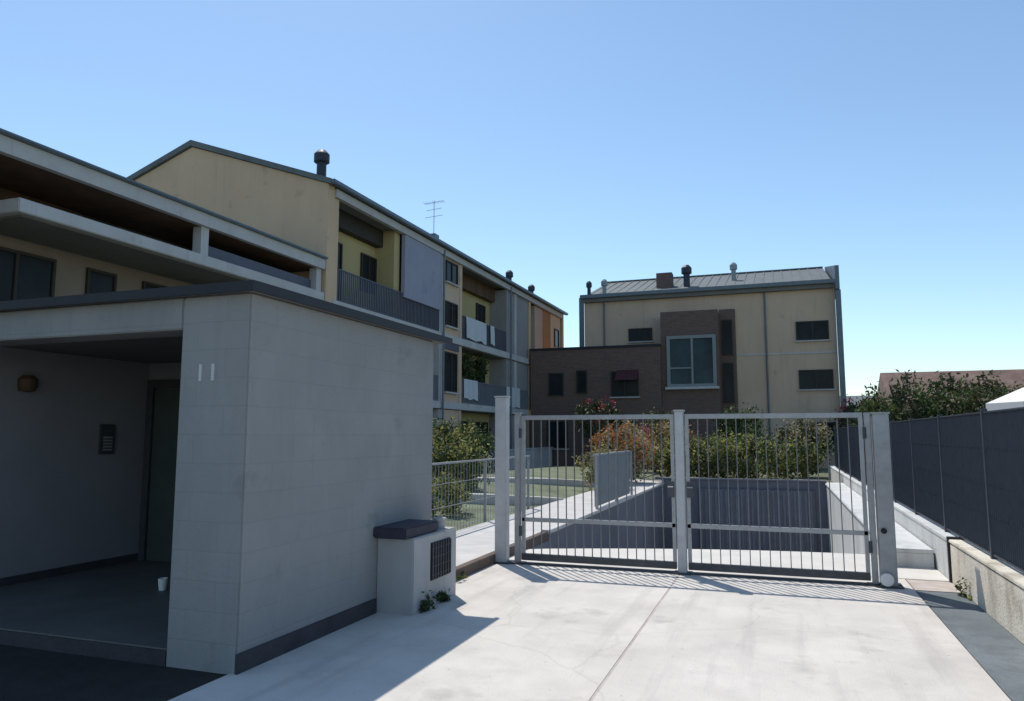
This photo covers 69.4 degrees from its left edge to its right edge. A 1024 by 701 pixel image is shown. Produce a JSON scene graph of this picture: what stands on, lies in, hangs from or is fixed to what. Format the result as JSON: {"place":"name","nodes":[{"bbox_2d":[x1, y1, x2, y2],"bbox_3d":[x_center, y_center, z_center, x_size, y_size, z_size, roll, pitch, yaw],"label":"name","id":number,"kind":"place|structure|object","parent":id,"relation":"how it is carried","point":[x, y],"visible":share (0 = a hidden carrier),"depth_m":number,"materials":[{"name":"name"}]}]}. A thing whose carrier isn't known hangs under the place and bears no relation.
{"place":"outdoors","nodes":[
{"label":"outdoors","id":0,"kind":"place"},
{"bbox_2d":[0,644,225,700],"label":"asphalt yard","id":1,"kind":"structure","parent":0,"point":[28,674],"depth_m":4.86,"materials":[{"name":"grey asphalt"}]},
{"bbox_2d":[0,280,452,674],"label":"entrance portico","id":2,"kind":"structure","parent":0,"point":[244,467],"depth_m":6.05,"materials":[{"name":"concrete"}]},
{"bbox_2d":[138,379,180,561],"bbox_3d":[-3.883,1.403,8.705,1.150,2.138,0.091,-2,-7,20],"label":"door","id":3,"kind":"structure","parent":2,"relation":"in","point":[162,405],"depth_m":8.81,"materials":[{"name":"green metal"}]},
{"bbox_2d":[158,577,167,590],"bbox_3d":[-3.353,2.243,7.100,0.090,0.110,0.090,-2,-7,20],"label":"paper cup","id":4,"kind":"object","parent":2,"relation":"on","point":[162,583],"visible":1,"depth_m":7.07,"materials":[{"name":"white paper"}]},
{"bbox_2d":[126,140,567,450],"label":"apartment building","id":5,"kind":"structure","parent":0,"point":[383,262],"depth_m":26.09,"materials":[{"name":"beige paint"}]},
{"bbox_2d":[337,242,342,299],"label":"window","id":6,"kind":"structure","parent":5,"relation":"in","point":[340,246],"depth_m":24.05,"materials":[{"name":"black glass"}]},
{"bbox_2d":[360,253,376,293],"bbox_3d":[-4.989,-2.655,25.726,0.065,1.300,1.000,-2,-7,20],"label":"window","id":7,"kind":"structure","parent":5,"relation":"in","point":[368,264],"depth_m":25.71,"materials":[{"name":"black glass"}]},
{"bbox_2d":[444,351,458,394],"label":"window","id":8,"kind":"structure","parent":5,"relation":"in","point":[451,359],"depth_m":29.78,"materials":[{"name":"black glass"}]},
{"bbox_2d":[445,259,459,287],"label":"window","id":9,"kind":"structure","parent":5,"relation":"in","point":[451,269],"depth_m":30.25,"materials":[{"name":"grey glass"}]},
{"bbox_2d":[445,300,459,330],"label":"window","id":10,"kind":"structure","parent":5,"relation":"in","point":[451,309],"depth_m":30.06,"materials":[{"name":"grey glass"}]},
{"bbox_2d":[464,379,477,400],"bbox_3d":[-1.758,1.693,31.603,0.070,0.870,1.500,-2,-7,20],"label":"hanging sheet","id":11,"kind":"object","parent":5,"relation":"attached to","point":[470,389],"visible":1,"depth_m":31.61,"materials":[{"name":"white fabric"}]},
{"bbox_2d":[462,351,489,382],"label":"balcony plant","id":12,"kind":"object","parent":5,"relation":"hanging from","point":[480,363],"visible":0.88,"depth_m":33.19,"materials":[{"name":"green plant"}]},
{"bbox_2d":[466,316,486,344],"bbox_3d":[-1.555,-0.856,32.462,0.071,0.970,2.300,-2,-7,20],"label":"hanging sheet","id":13,"kind":"object","parent":5,"relation":"attached to","point":[476,330],"visible":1,"depth_m":32.47,"materials":[{"name":"white fabric"}]},
{"bbox_2d":[475,362,484,404],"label":"window","id":14,"kind":"structure","parent":5,"relation":"in","point":[481,370],"depth_m":35.28,"materials":[{"name":"black glass"}]},
{"bbox_2d":[476,303,485,322],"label":"window","id":15,"kind":"structure","parent":5,"relation":"in","point":[480,309],"depth_m":35.44,"materials":[{"name":"black glass"}]},
{"bbox_2d":[476,422,487,446],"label":"window","id":16,"kind":"structure","parent":5,"relation":"in","point":[478,424],"depth_m":35.21,"materials":[{"name":"black glass"}]},
{"bbox_2d":[490,325,494,345],"bbox_3d":[-0.915,-0.688,34.243,0.071,0.900,0.500,-2,-7,20],"label":"hanging sheet","id":17,"kind":"object","parent":5,"relation":"attached to","point":[492,336],"visible":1,"depth_m":34.27,"materials":[{"name":"white fabric"}]},
{"bbox_2d":[506,386,519,407],"bbox_3d":[0.080,2.349,36.692,0.071,1.020,2.000,-2,-7,20],"label":"hanging sheet","id":18,"kind":"object","parent":5,"relation":"attached to","point":[515,397],"visible":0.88,"depth_m":36.80,"materials":[{"name":"white fabric"}]},
{"bbox_2d":[554,329,558,347],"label":"window","id":19,"kind":"structure","parent":5,"relation":"in","point":[556,332],"depth_m":44.45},
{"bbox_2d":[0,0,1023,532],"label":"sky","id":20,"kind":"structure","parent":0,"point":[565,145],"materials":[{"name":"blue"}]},
{"bbox_2d":[432,477,593,504],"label":"garden path","id":21,"kind":"structure","parent":0,"point":[545,500],"depth_m":16.71,"materials":[{"name":"grey concrete"}]},
{"bbox_2d":[431,466,663,530],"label":"lawn","id":22,"kind":"structure","parent":0,"point":[545,487],"depth_m":19.26,"materials":[{"name":"green plant"}]},
{"bbox_2d":[432,472,475,516],"bbox_3d":[-1.420,2.783,14.166,1.507,0.910,1.805,-2,-7,20],"label":"garden bush","id":23,"kind":"object","parent":22,"relation":"on","point":[459,493],"visible":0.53,"depth_m":13.85,"materials":[{"name":"green plant"}]},
{"bbox_2d":[432,415,491,490],"bbox_3d":[-1.528,2.634,18.070,2.302,2.090,2.308,-2,-7,20],"label":"garden bush","id":24,"kind":"object","parent":22,"relation":"on","point":[461,470],"visible":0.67,"depth_m":17.75,"materials":[{"name":"green plant"}]},
{"bbox_2d":[432,421,494,475],"bbox_3d":[-1.569,3.319,23.888,2.775,2.121,2.596,-2,-7,20],"label":"garden bush","id":25,"kind":"object","parent":22,"relation":"on","point":[486,441],"visible":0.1,"depth_m":23.76,"materials":[{"name":"green plant"}]},
{"bbox_2d":[572,397,622,452],"bbox_3d":[4.056,3.878,35.146,2.504,3.463,2.104,-2,-7,20],"label":"flowering shrub","id":26,"kind":"object","parent":22,"relation":"on","point":[581,410],"visible":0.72,"depth_m":35.11,"materials":[{"name":"green plant"}]},
{"bbox_2d":[617,406,690,472],"bbox_3d":[5.910,3.740,31.190,3.264,2.851,2.477,-2,-7,20],"label":"garden tree","id":27,"kind":"object","parent":22,"relation":"on","point":[654,423],"visible":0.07,"depth_m":30.91,"materials":[{"name":"green plant"}]},
{"bbox_2d":[456,479,661,565],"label":"pavement","id":28,"kind":"structure","parent":0,"point":[475,541],"depth_m":11.97,"materials":[{"name":"grey concrete"}]},
{"bbox_2d":[432,455,529,529],"bbox_3d":[-0.858,2.361,11.800,0.040,1.180,7.200,-2,-7,20],"label":"wire railing","id":29,"kind":"object","parent":28,"relation":"on","point":[485,488],"visible":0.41,"depth_m":12.54,"materials":[{"name":"metal"}]},
{"bbox_2d":[168,556,1010,700],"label":"driveway","id":30,"kind":"structure","parent":0,"point":[507,632],"depth_m":5.50,"materials":[{"name":"concrete"}]},
{"bbox_2d":[373,516,455,615],"bbox_3d":[-0.890,2.005,6.982,0.391,0.796,1.010,-2,-7,20],"label":"meter cabinet","id":31,"kind":"object","parent":30,"relation":"on","point":[416,558],"visible":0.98,"depth_m":6.63,"materials":[{"name":"stone"}]},
{"bbox_2d":[418,587,450,612],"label":"weed tuft","id":32,"kind":"object","parent":30,"relation":"on","point":[441,596],"visible":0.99,"depth_m":6.75,"materials":[{"name":"green plant"}]},
{"bbox_2d":[456,562,467,579],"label":"weed tuft","id":33,"kind":"object","parent":30,"relation":"on","point":[463,576],"visible":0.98,"depth_m":8.05,"materials":[{"name":"green plant"}]},
{"bbox_2d":[494,396,513,563],"bbox_3d":[-0.124,1.621,9.321,0.245,2.090,0.245,-2,-7,20],"label":"gate post","id":34,"kind":"object","parent":30,"relation":"on","point":[502,479],"visible":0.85,"depth_m":9.26,"materials":[{"name":"metal"}]},
{"bbox_2d":[509,412,526,564],"bbox_3d":[0.074,1.717,9.239,0.170,1.880,0.170,-2,-7,20],"label":"gate post","id":35,"kind":"object","parent":30,"relation":"on","point":[517,426],"visible":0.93,"depth_m":9.21,"materials":[{"name":"metal"}]},
{"bbox_2d":[519,414,676,568],"bbox_3d":[0.990,1.663,8.894,1.910,1.770,0.099,-2,-7,20],"label":"gate leaf","id":36,"kind":"object","parent":35,"relation":"attached to","point":[601,560],"visible":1,"depth_m":8.87,"materials":[{"name":"metal"}]},
{"bbox_2d":[673,410,692,574],"bbox_3d":[1.957,1.636,8.569,0.200,1.890,0.200,-2,-7,20],"label":"gate post","id":37,"kind":"object","parent":30,"relation":"on","point":[680,493],"visible":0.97,"depth_m":8.52,"materials":[{"name":"metal"}]},
{"bbox_2d":[519,561,900,585],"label":"gate track","id":38,"kind":"structure","parent":30,"relation":"on","point":[709,574],"depth_m":8.34,"materials":[{"name":"metal"}]},
{"bbox_2d":[863,412,878,586],"bbox_3d":[3.835,1.584,7.898,0.160,1.840,0.160,-2,-7,20],"label":"gate post","id":39,"kind":"object","parent":30,"relation":"on","point":[871,510],"visible":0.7,"depth_m":7.87,"materials":[{"name":"metal"}]},
{"bbox_2d":[684,412,872,580],"bbox_3d":[2.913,1.585,8.210,1.915,1.770,0.099,-2,-7,20],"label":"gate leaf","id":40,"kind":"object","parent":39,"relation":"attached to","point":[803,572],"visible":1,"depth_m":8.18,"materials":[{"name":"metal"}]},
{"bbox_2d":[870,412,904,588],"bbox_3d":[3.948,1.578,7.843,0.260,1.840,0.290,-2,-7,20],"label":"gate post","id":41,"kind":"object","parent":30,"relation":"on","point":[885,517],"visible":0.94,"depth_m":7.79,"materials":[{"name":"metal"}]},
{"bbox_2d":[579,262,846,467],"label":"apartment building","id":42,"kind":"structure","parent":0,"point":[766,341],"depth_m":36.88,"materials":[{"name":"cream plaster"},{"name":"dark brick"},{"name":"metal"}]},
{"bbox_2d":[627,328,653,342],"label":"window","id":43,"kind":"structure","parent":42,"relation":"in","point":[635,335],"depth_m":39.08,"materials":[{"name":"grey glass"}]},
{"bbox_2d":[665,334,718,389],"bbox_3d":[8.850,0.569,36.486,2.580,2.670,0.248,-2,-7,20],"label":"window","id":44,"kind":"structure","parent":42,"relation":"in","point":[691,359],"depth_m":36.51,"materials":[{"name":"glass"}]},
{"bbox_2d":[722,319,732,354],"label":"window","id":45,"kind":"structure","parent":42,"relation":"in","point":[727,339],"depth_m":37.42,"materials":[{"name":"black glass"}]},
{"bbox_2d":[723,363,734,402],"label":"window","id":46,"kind":"structure","parent":42,"relation":"in","point":[728,368],"depth_m":37.16,"materials":[{"name":"black glass"}]},
{"bbox_2d":[795,320,830,341],"bbox_3d":[14.705,-0.951,36.218,1.620,1.010,0.130,-2,-7,20],"label":"window","id":47,"kind":"structure","parent":42,"relation":"in","point":[806,331],"depth_m":36.24,"materials":[{"name":"grey glass"}]},
{"bbox_2d":[798,369,834,390],"bbox_3d":[14.776,1.431,35.922,1.670,1.010,0.130,-2,-7,20],"label":"window","id":48,"kind":"structure","parent":42,"relation":"in","point":[821,379],"depth_m":35.94,"materials":[{"name":"grey glass"}]},
{"bbox_2d":[801,422,835,442],"bbox_3d":[14.785,3.962,35.659,1.550,1.000,0.065,-2,-7,20],"label":"window","id":49,"kind":"structure","parent":42,"relation":"in","point":[829,424],"depth_m":35.52,"materials":[{"name":"black glass"}]},
{"bbox_2d":[513,549,948,581],"bbox_3d":[2.661,2.821,9.629,5.045,0.274,1.690,-2,-7,20],"label":"driveway lip","id":50,"kind":"object","parent":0,"point":[927,574],"visible":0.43,"depth_m":9.48,"materials":[{"name":"grey concrete"}]},
{"bbox_2d":[589,575,1006,700],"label":"joint bed","id":51,"kind":"object","parent":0,"point":[932,586],"visible":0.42,"depth_m":7.61,"materials":[{"name":"grey concrete"}]},
{"bbox_2d":[640,467,1023,644],"bbox_3d":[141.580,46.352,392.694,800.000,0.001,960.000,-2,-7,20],"label":"ground","id":52,"kind":"structure","parent":0,"point":[823,474],"depth_m":28.53,"materials":[{"name":"grey concrete"}]},
{"bbox_2d":[0,128,327,300],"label":"apartment building","id":53,"kind":"structure","parent":52,"relation":"on","point":[70,225],"depth_m":15.66,"materials":[{"name":"white paint"}]},
{"bbox_2d":[0,246,56,300],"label":"window","id":54,"kind":"structure","parent":53,"relation":"in","point":[23,275],"depth_m":14.69,"materials":[{"name":"grey glass"}]},
{"bbox_2d":[83,216,118,227],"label":"window","id":55,"kind":"structure","parent":53,"relation":"in","point":[83,216],"depth_m":16.58,"materials":[{"name":"black glass"}]},
{"bbox_2d":[85,267,117,293],"bbox_3d":[-9.075,-1.012,16.294,0.065,1.500,0.750,-2,-7,20],"label":"window","id":56,"kind":"structure","parent":53,"relation":"in","point":[97,281],"depth_m":16.30,"materials":[{"name":"grey glass"}]},
{"bbox_2d":[142,281,166,288],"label":"window","id":57,"kind":"structure","parent":53,"relation":"in","point":[145,285],"depth_m":17.61,"materials":[{"name":"grey glass"}]},
{"bbox_2d":[432,447,552,476],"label":"garden wall","id":58,"kind":"structure","parent":52,"relation":"on","point":[537,456],"depth_m":35.08,"materials":[{"name":"grey concrete"}]},
{"bbox_2d":[456,532,547,580],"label":"kerb","id":59,"kind":"structure","parent":52,"relation":"on","point":[478,564],"depth_m":8.96,"materials":[{"name":"grey concrete"}]},
{"bbox_2d":[529,344,661,466],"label":"brick wing","id":60,"kind":"structure","parent":52,"relation":"on","point":[628,378],"depth_m":37.92,"materials":[{"name":"brown brick"}]},
{"bbox_2d":[548,373,563,395],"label":"window","id":61,"kind":"structure","parent":60,"relation":"in","point":[555,380],"depth_m":38.49,"materials":[{"name":"black glass"}]},
{"bbox_2d":[547,421,568,449],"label":"window","id":62,"kind":"structure","parent":60,"relation":"in","point":[553,424],"depth_m":38.17,"materials":[{"name":"glass"}]},
{"bbox_2d":[576,370,586,393],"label":"window","id":63,"kind":"structure","parent":60,"relation":"in","point":[581,375],"depth_m":38.04,"materials":[{"name":"black glass"}]},
{"bbox_2d":[598,421,623,449],"bbox_3d":[4.966,4.270,37.209,1.420,1.460,0.130,-2,-7,20],"label":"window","id":64,"kind":"structure","parent":60,"relation":"in","point":[617,421],"depth_m":37.21,"materials":[{"name":"black glass"}]},
{"bbox_2d":[610,370,639,397],"bbox_3d":[5.600,1.660,37.048,1.520,1.410,0.560,-2,-7,20],"label":"window","id":65,"kind":"structure","parent":60,"relation":"in","point":[624,383],"depth_m":37.19,"materials":[{"name":"black glass"}]},
{"bbox_2d":[531,482,664,548],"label":"retaining wall","id":66,"kind":"structure","parent":52,"relation":"on","point":[622,528],"depth_m":16.26,"materials":[{"name":"concrete"}]},
{"bbox_2d":[593,451,632,508],"bbox_3d":[2.250,2.758,16.177,0.090,1.058,3.680,-2,-7,20],"label":"garden railing","id":67,"kind":"object","parent":66,"relation":"on","point":[613,475],"visible":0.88,"depth_m":15.96,"materials":[{"name":"metal"}]},
{"bbox_2d":[571,444,629,490],"bbox_3d":[2.497,3.231,20.477,1.595,1.434,1.670,-2,-7,20],"label":"flowering shrub","id":68,"kind":"object","parent":52,"relation":"on","point":[587,459],"visible":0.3,"depth_m":20.44,"materials":[{"name":"green plant"}]},
{"bbox_2d":[584,419,657,482],"bbox_3d":[3.386,3.159,22.902,2.270,2.126,2.308,-2,-7,20],"label":"flowering shrub","id":69,"kind":"object","parent":52,"relation":"on","point":[630,442],"visible":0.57,"depth_m":22.61,"materials":[{"name":"orange plant"}]},
{"bbox_2d":[631,412,704,479],"bbox_3d":[5.154,3.292,25.187,2.962,2.382,2.206,-2,-7,20],"label":"flowering shrub","id":70,"kind":"object","parent":52,"relation":"on","point":[665,427],"visible":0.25,"depth_m":25.06,"materials":[{"name":"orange plant"}]},
{"bbox_2d":[655,477,828,552],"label":"retaining wall","id":71,"kind":"structure","parent":52,"relation":"on","point":[763,511],"depth_m":21.44,"materials":[{"name":"grey concrete"}]},
{"bbox_2d":[699,488,816,551],"bbox_3d":[7.077,5.270,21.384,3.200,2.470,0.100,-2,-7,20],"label":"garage door","id":72,"kind":"structure","parent":71,"relation":"in","point":[704,492],"depth_m":21.38,"materials":[{"name":"grey metal"}]},
{"bbox_2d":[653,427,833,478],"bbox_3d":[7.121,3.345,23.201,5.469,1.868,2.575,-2,-7,20],"label":"hedge","id":73,"kind":"object","parent":52,"relation":"on","point":[771,458],"visible":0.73,"depth_m":22.69,"materials":[{"name":"green plant"}]},
{"bbox_2d":[712,402,774,476],"bbox_3d":[8.626,3.349,27.563,2.378,2.871,2.435,-2,-7,20],"label":"garden tree","id":74,"kind":"object","parent":52,"relation":"on","point":[740,422],"visible":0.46,"depth_m":27.32,"materials":[{"name":"green plant"}]},
{"bbox_2d":[769,418,836,476],"bbox_3d":[11.108,3.635,28.113,2.465,2.427,2.617,-2,-7,20],"label":"garden tree","id":75,"kind":"object","parent":52,"relation":"on","point":[811,432],"visible":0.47,"depth_m":27.90,"materials":[{"name":"green plant"}]},
{"bbox_2d":[829,394,884,427],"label":"flowering shrub","id":76,"kind":"object","parent":52,"relation":"on","point":[852,407],"visible":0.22,"depth_m":33.38,"materials":[{"name":"green plant"}]},
{"bbox_2d":[825,482,934,568],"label":"retaining wall","id":77,"kind":"structure","parent":52,"relation":"on","point":[912,551],"depth_m":13.37,"materials":[{"name":"concrete"}]},
{"bbox_2d":[829,465,958,578],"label":"boundary wall","id":78,"kind":"structure","parent":52,"relation":"on","point":[929,533],"depth_m":9.79,"materials":[{"name":"concrete"}]},
{"bbox_2d":[833,407,1023,572],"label":"grating fence","id":79,"kind":"object","parent":78,"relation":"on","point":[961,476],"visible":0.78,"depth_m":7.67,"materials":[{"name":"grey metal"}]},
{"bbox_2d":[850,369,954,425],"bbox_3d":[10.611,2.203,20.043,2.620,3.389,2.663,-2,-7,20],"label":"garden tree","id":80,"kind":"object","parent":52,"relation":"on","point":[926,406],"visible":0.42,"depth_m":19.70,"materials":[{"name":"green plant"}]},
{"bbox_2d":[910,369,1007,417],"bbox_3d":[12.414,2.221,20.115,2.904,3.410,2.632,-2,-7,20],"label":"garden tree","id":81,"kind":"object","parent":52,"relation":"on","point":[967,400],"visible":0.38,"depth_m":19.96,"materials":[{"name":"green plant"}]},
{"bbox_2d":[916,591,1023,700],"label":"side channel","id":82,"kind":"object","parent":52,"relation":"on","point":[993,647],"visible":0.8,"depth_m":5.80,"materials":[{"name":"grey concrete"}]},
{"bbox_2d":[954,576,971,599],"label":"weed tuft","id":83,"kind":"object","parent":82,"relation":"on","point":[958,587],"visible":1,"depth_m":7.28,"materials":[{"name":"green plant"}]},
{"bbox_2d":[946,536,1023,643],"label":"boundary wall","id":84,"kind":"structure","parent":52,"relation":"on","point":[996,590],"depth_m":6.53,"materials":[{"name":"concrete"}]},
{"bbox_2d":[980,380,1023,406],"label":"garden tree","id":85,"kind":"object","parent":52,"relation":"on","point":[1007,390],"visible":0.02,"depth_m":21.58,"materials":[{"name":"green plant"}]},
{"bbox_2d":[986,387,1023,410],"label":"garden parasol","id":86,"kind":"object","parent":52,"relation":"on","point":[1014,399],"visible":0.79,"depth_m":13.90,"materials":[{"name":"fabric"}]},
{"bbox_2d":[840,395,873,426],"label":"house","id":87,"kind":"structure","parent":0,"point":[854,398],"depth_m":82.25,"materials":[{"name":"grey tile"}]},
{"bbox_2d":[876,369,1023,412],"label":"house","id":88,"kind":"structure","parent":0,"point":[1010,377],"depth_m":61.83,"materials":[{"name":"brown tile"}]}
]}

